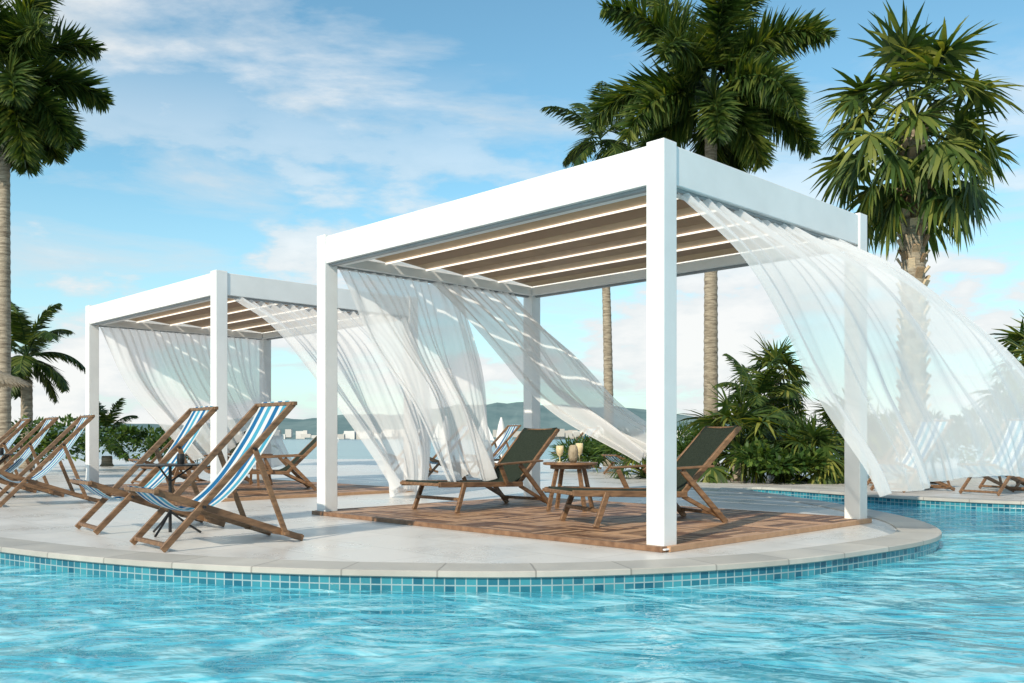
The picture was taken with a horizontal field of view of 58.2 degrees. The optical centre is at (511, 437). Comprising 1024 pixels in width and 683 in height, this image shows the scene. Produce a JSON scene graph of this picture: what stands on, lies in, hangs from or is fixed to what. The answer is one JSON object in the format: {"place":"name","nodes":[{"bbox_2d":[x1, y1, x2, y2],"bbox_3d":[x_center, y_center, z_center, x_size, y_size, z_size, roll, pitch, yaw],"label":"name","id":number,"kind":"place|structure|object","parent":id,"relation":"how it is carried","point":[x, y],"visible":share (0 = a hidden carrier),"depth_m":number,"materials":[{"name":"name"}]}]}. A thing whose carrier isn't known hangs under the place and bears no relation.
{"place":"outdoors","nodes":[
{"label":"outdoors","id":0,"kind":"place"},
{"bbox_2d":[14,439,840,458],"bbox_3d":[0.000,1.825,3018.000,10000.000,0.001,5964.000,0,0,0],"label":"sea","id":1,"kind":"structure","parent":0,"point":[352,449],"depth_m":134.18,"materials":[{"name":"liquid"}]},
{"bbox_2d":[165,429,687,438],"bbox_3d":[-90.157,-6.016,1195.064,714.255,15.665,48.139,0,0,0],"label":"shoreline village","id":2,"kind":"object","parent":1,"relation":"on","point":[561,434],"visible":0.12,"depth_m":1187.50,"materials":[{"name":"white"}]},
{"bbox_2d":[488,427,493,443],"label":"sailboat","id":3,"kind":"object","parent":1,"relation":"on","point":[491,437],"visible":0.04,"depth_m":260.04,"materials":[{"name":"fabric"}]},
{"bbox_2d":[19,402,839,438],"bbox_3d":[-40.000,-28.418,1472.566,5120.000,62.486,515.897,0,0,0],"label":"hills","id":4,"kind":"structure","parent":0,"point":[511,413],"depth_m":1399.58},
{"bbox_2d":[494,417,505,462],"bbox_3d":[-0.350,0.075,30.000,0.500,1.500,0.500,0,0,0],"label":"closed beach umbrella","id":5,"kind":"object","parent":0,"point":[501,427],"visible":0.42,"depth_m":29.90,"materials":[{"name":"fabric"}]},
{"bbox_2d":[0,459,1023,562],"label":"paved terrace","id":6,"kind":"structure","parent":0,"point":[39,516],"depth_m":8.57,"materials":[{"name":"stone"}]},
{"bbox_2d":[0,448,14,496],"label":"metal side table","id":7,"kind":"object","parent":6,"relation":"on","point":[2,452],"visible":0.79,"depth_m":12.61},
{"bbox_2d":[0,371,34,387],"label":"thatched umbrella","id":8,"kind":"object","parent":6,"relation":"on","point":[7,380],"visible":1,"depth_m":17.54,"materials":[{"name":"beige plant"}]},
{"bbox_2d":[0,418,36,492],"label":"deck chair","id":9,"kind":"object","parent":6,"relation":"on","point":[20,424],"visible":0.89,"depth_m":13.65,"materials":[{"name":"brown wood"}]},
{"bbox_2d":[0,416,64,496],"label":"deck chair","id":10,"kind":"object","parent":6,"relation":"on","point":[27,449],"visible":0.93,"depth_m":12.72,"materials":[{"name":"brown wood"}]},
{"bbox_2d":[11,302,85,468],"bbox_3d":[-13.295,-1.496,24.930,3.230,4.642,3.311,0,0,0],"label":"palm tree","id":11,"kind":"object","parent":6,"relation":"on","point":[25,334],"visible":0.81,"depth_m":24.90,"materials":[{"name":"green plant"}]},
{"bbox_2d":[0,414,99,507],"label":"deck chair","id":12,"kind":"object","parent":6,"relation":"on","point":[60,451],"visible":0.98,"depth_m":11.44,"materials":[{"name":"brown wood"}]},
{"bbox_2d":[0,0,115,473],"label":"palm tree","id":13,"kind":"object","parent":6,"relation":"on","point":[38,116],"visible":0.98,"depth_m":19.87,"materials":[{"name":"green plant"}]},
{"bbox_2d":[11,413,119,462],"bbox_3d":[-11.218,0.008,22.466,2.748,1.251,2.023,0,0,0],"label":"shrub","id":14,"kind":"object","parent":6,"relation":"on","point":[46,441],"visible":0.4,"depth_m":22.33,"materials":[{"name":"green plant"}]},
{"bbox_2d":[70,398,140,465],"bbox_3d":[-11.852,-0.181,26.979,2.015,2.011,1.720,0,0,27],"label":"palm tree","id":15,"kind":"object","parent":6,"relation":"on","point":[107,420],"visible":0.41,"depth_m":26.93,"materials":[{"name":"green plant"}]},
{"bbox_2d":[84,423,188,460],"bbox_3d":[-10.392,0.128,25.617,2.914,1.094,1.943,0,0,0],"label":"shrub","id":16,"kind":"object","parent":6,"relation":"on","point":[147,442],"visible":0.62,"depth_m":25.34,"materials":[{"name":"green plant"}]},
{"bbox_2d":[70,406,225,534],"bbox_3d":[-3.315,0.264,8.398,1.207,1.127,0.720,0,0,-38],"label":"deck chair","id":17,"kind":"object","parent":6,"relation":"on","point":[196,421],"visible":0.9,"depth_m":8.38,"materials":[{"name":"brown wood"}]},
{"bbox_2d":[128,439,206,483],"bbox_3d":[-6.189,0.264,16.556,1.207,1.127,0.720,0,0,-41],"label":"deck chair","id":18,"kind":"object","parent":6,"relation":"on","point":[182,476],"visible":0.18,"depth_m":16.55,"materials":[{"name":"brown wood"}]},
{"bbox_2d":[135,454,201,536],"bbox_3d":[-2.920,0.479,7.850,0.550,0.688,0.550,0,0,0],"label":"metal side table","id":19,"kind":"object","parent":6,"relation":"on","point":[180,463],"visible":0.94,"depth_m":7.84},
{"bbox_2d":[154,432,202,462],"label":"shrub","id":20,"kind":"object","parent":6,"relation":"on","point":[168,439],"visible":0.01,"depth_m":25.67,"materials":[{"name":"green plant"}]},
{"bbox_2d":[124,400,303,552],"bbox_3d":[-2.312,0.264,7.199,1.207,1.127,0.720,0,0,-41],"label":"deck chair","id":21,"kind":"object","parent":6,"relation":"on","point":[245,457],"visible":1,"depth_m":7.18,"materials":[{"name":"brown wood"}]},
{"bbox_2d":[86,270,430,501],"bbox_3d":[-3.747,-0.669,14.264,3.562,3.011,5.939,0,0,-44],"label":"pergola","id":22,"kind":"object","parent":6,"relation":"on","point":[202,340],"visible":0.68,"depth_m":13.59,"materials":[{"name":"white wood"}]},
{"bbox_2d":[140,431,252,485],"bbox_3d":[-5.232,0.338,15.585,1.888,0.925,0.775,0,0,-44],"label":"sun lounger","id":23,"kind":"object","parent":22,"relation":"on","point":[177,469],"visible":0.27,"depth_m":15.28,"materials":[{"name":"brown wood"}]},
{"bbox_2d":[204,436,316,490],"bbox_3d":[-3.686,0.337,13.865,1.791,0.925,0.775,0,0,-21],"label":"sun lounger","id":24,"kind":"object","parent":22,"relation":"on","point":[292,464],"visible":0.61,"depth_m":13.74,"materials":[{"name":"brown wood"}]},
{"bbox_2d":[249,453,272,485],"bbox_3d":[-4.280,0.423,15.270,0.600,0.732,0.600,0,0,0],"label":"round wooden table","id":25,"kind":"object","parent":22,"relation":"on","point":[258,480],"visible":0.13,"depth_m":15.25,"materials":[{"name":"brown wood"}]},
{"bbox_2d":[428,454,467,476],"bbox_3d":[-1.403,0.264,19.721,1.207,1.127,0.720,0,0,-24],"label":"deck chair","id":26,"kind":"object","parent":6,"relation":"on","point":[433,460],"visible":0.17,"depth_m":19.31,"materials":[{"name":"brown wood"}]},
{"bbox_2d":[491,425,520,463],"bbox_3d":[-0.403,0.264,20.421,1.207,1.127,0.720,0,0,-24],"label":"deck chair","id":27,"kind":"object","parent":6,"relation":"on","point":[505,440],"visible":0.4,"depth_m":20.52,"materials":[{"name":"blue fabric"}]},
{"bbox_2d":[552,432,601,469],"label":"shrub","id":28,"kind":"object","parent":6,"relation":"on","point":[582,433],"visible":0.11,"depth_m":24.20,"materials":[{"name":"green plant"}]},
{"bbox_2d":[548,434,618,471],"bbox_3d":[2.142,0.322,22.536,2.633,1.104,2.106,0,0,0],"label":"shrub","id":29,"kind":"object","parent":6,"relation":"on","point":[587,454],"visible":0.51,"depth_m":22.41,"materials":[{"name":"green plant"}]},
{"bbox_2d":[540,81,633,465],"bbox_3d":[2.453,-4.762,26.981,3.353,11.174,2.991,0,0,0],"label":"palm tree","id":30,"kind":"object","parent":6,"relation":"on","point":[579,154],"visible":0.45,"depth_m":26.88,"materials":[{"name":"green plant"}]},
{"bbox_2d":[601,454,639,473],"bbox_3d":[2.697,0.264,20.721,1.207,1.127,0.720,0,0,-24],"label":"deck chair","id":31,"kind":"object","parent":6,"relation":"on","point":[613,457],"visible":0.26,"depth_m":20.58,"materials":[{"name":"brown wood"}]},
{"bbox_2d":[586,417,695,464],"bbox_3d":[3.142,0.118,20.936,3.180,1.243,1.991,0,0,0],"label":"shrub","id":32,"kind":"object","parent":6,"relation":"on","point":[620,453],"visible":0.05,"depth_m":20.79,"materials":[{"name":"green plant"}]},
{"bbox_2d":[608,448,679,478],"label":"palm tree","id":33,"kind":"object","parent":6,"relation":"on","point":[641,474],"visible":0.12,"depth_m":18.74,"materials":[{"name":"green plant"}]},
{"bbox_2d":[312,138,1023,552],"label":"pergola","id":34,"kind":"object","parent":6,"relation":"on","point":[916,384],"visible":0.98,"depth_m":8.44,"materials":[{"name":"white wood"}]},
{"bbox_2d":[400,427,559,512],"bbox_3d":[-0.312,0.338,10.365,1.888,0.925,0.775,0,0,-44],"label":"sun lounger","id":35,"kind":"object","parent":34,"relation":"on","point":[520,458],"visible":0.94,"depth_m":10.55,"materials":[{"name":"brown wood"}]},
{"bbox_2d":[543,443,597,511],"bbox_3d":[0.640,0.423,10.050,0.600,0.732,0.600,0,0,0],"label":"round wooden table","id":36,"kind":"object","parent":34,"relation":"on","point":[575,451],"visible":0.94,"depth_m":9.93,"materials":[{"name":"brown wood"}]},
{"bbox_2d":[542,425,740,527],"bbox_3d":[1.234,0.337,8.645,1.791,0.925,0.775,0,0,-21],"label":"sun lounger","id":37,"kind":"object","parent":34,"relation":"on","point":[702,451],"visible":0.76,"depth_m":8.64,"materials":[{"name":"brown wood"}]},
{"bbox_2d":[582,0,839,465],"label":"palm tree","id":38,"kind":"object","parent":6,"relation":"on","point":[751,104],"visible":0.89,"depth_m":21.22,"materials":[{"name":"green plant"}]},
{"bbox_2d":[677,418,751,455],"bbox_3d":[4.335,0.122,19.909,2.612,1.284,1.728,0,0,0],"label":"shrub","id":39,"kind":"object","parent":6,"relation":"on","point":[681,447],"visible":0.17,"depth_m":19.66,"materials":[{"name":"green plant"}]},
{"bbox_2d":[678,371,802,483],"bbox_3d":[4.355,0.058,17.564,2.511,2.946,2.625,0,0,0],"label":"palm tree","id":40,"kind":"object","parent":6,"relation":"on","point":[718,473],"visible":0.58,"depth_m":17.27,"materials":[{"name":"green plant"}]},
{"bbox_2d":[712,353,809,476],"bbox_3d":[5.282,-0.505,19.473,2.146,2.661,2.166,0,0,0],"label":"palm tree","id":41,"kind":"object","parent":6,"relation":"on","point":[763,382],"visible":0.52,"depth_m":19.33,"materials":[{"name":"green plant"}]},
{"bbox_2d":[726,332,814,474],"bbox_3d":[5.844,-0.812,20.509,1.954,3.274,2.016,0,0,-23],"label":"palm tree","id":42,"kind":"object","parent":6,"relation":"on","point":[793,372],"visible":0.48,"depth_m":20.26,"materials":[{"name":"green plant"}]},
{"bbox_2d":[727,428,820,462],"bbox_3d":[5.296,0.227,18.556,2.048,0.883,1.727,0,0,0],"label":"shrub","id":43,"kind":"object","parent":6,"relation":"on","point":[757,435],"visible":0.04,"depth_m":18.18,"materials":[{"name":"green plant"}]},
{"bbox_2d":[725,436,830,477],"bbox_3d":[4.765,0.337,16.564,1.947,0.746,1.405,0,0,21],"label":"shrub","id":44,"kind":"object","parent":6,"relation":"on","point":[775,461],"visible":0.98,"depth_m":16.34,"materials":[{"name":"green plant"}]},
{"bbox_2d":[769,408,843,483],"bbox_3d":[5.589,0.446,17.073,1.800,2.143,1.773,0,0,0],"label":"palm tree","id":45,"kind":"object","parent":6,"relation":"on","point":[819,436],"visible":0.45,"depth_m":16.69,"materials":[{"name":"green plant"}]},
{"bbox_2d":[772,410,840,455],"bbox_3d":[6.434,-0.055,19.169,2.819,1.554,1.765,0,0,0],"label":"shrub","id":46,"kind":"object","parent":6,"relation":"on","point":[807,423],"visible":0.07,"depth_m":19.07,"materials":[{"name":"green plant"}]},
{"bbox_2d":[805,397,868,480],"bbox_3d":[6.585,-0.096,17.947,1.682,2.274,1.822,0,0,-28],"label":"palm tree","id":47,"kind":"object","parent":6,"relation":"on","point":[827,418],"visible":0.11,"depth_m":18.01,"materials":[{"name":"green plant"}]},
{"bbox_2d":[867,478,939,484],"bbox_3d":[6.793,0.264,15.930,1.207,1.127,0.720,0,0,-25],"label":"deck chair","id":48,"kind":"object","parent":6,"relation":"on","point":[869,481],"visible":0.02,"depth_m":15.99,"materials":[{"name":"brown wood"}]},
{"bbox_2d":[801,0,1023,488],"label":"palm tree","id":49,"kind":"object","parent":6,"relation":"on","point":[915,202],"visible":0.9,"depth_m":14.53,"materials":[{"name":"green plant"}]},
{"bbox_2d":[870,481,954,492],"bbox_3d":[6.243,0.264,14.330,1.207,1.127,0.720,0,0,-25],"label":"deck chair","id":50,"kind":"object","parent":6,"relation":"on","point":[942,485],"visible":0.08,"depth_m":14.29,"materials":[{"name":"brown wood"}]},
{"bbox_2d":[959,476,1023,495],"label":"deck chair","id":51,"kind":"object","parent":6,"relation":"on","point":[1001,484],"visible":0.16,"depth_m":13.59,"materials":[{"name":"brown wood"}]},
{"bbox_2d":[978,476,1023,488],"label":"deck chair","id":52,"kind":"object","parent":6,"relation":"on","point":[1017,481],"visible":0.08,"depth_m":14.87,"materials":[{"name":"brown wood"}]},
{"bbox_2d":[990,310,1023,366],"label":"palm tree","id":53,"kind":"object","parent":6,"relation":"on","point":[1015,336],"visible":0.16,"depth_m":20.10,"materials":[{"name":"green plant"}]},
{"bbox_2d":[999,323,1023,365],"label":"palm tree","id":54,"kind":"object","parent":6,"relation":"on","point":[1019,350],"visible":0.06,"depth_m":17.37,"materials":[{"name":"green plant"}]},
{"bbox_2d":[0,490,1023,591],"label":"pool wall","id":55,"kind":"structure","parent":0,"point":[461,584],"depth_m":5.90,"materials":[{"name":"blue tile"}]},
{"bbox_2d":[0,486,1023,577],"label":"pool coping","id":56,"kind":"object","parent":55,"relation":"on","point":[909,533],"visible":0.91,"depth_m":6.10,"materials":[{"name":"beige stone"}]},
{"bbox_2d":[0,498,1023,682],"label":"pool water","id":57,"kind":"structure","parent":55,"relation":"in","point":[950,609],"depth_m":4.51,"materials":[{"name":"blue liquid"}]},
{"bbox_2d":[1,0,1023,427],"label":"sky","id":58,"kind":"structure","parent":0,"point":[237,135],"materials":[{"name":"blue"}]}
]}

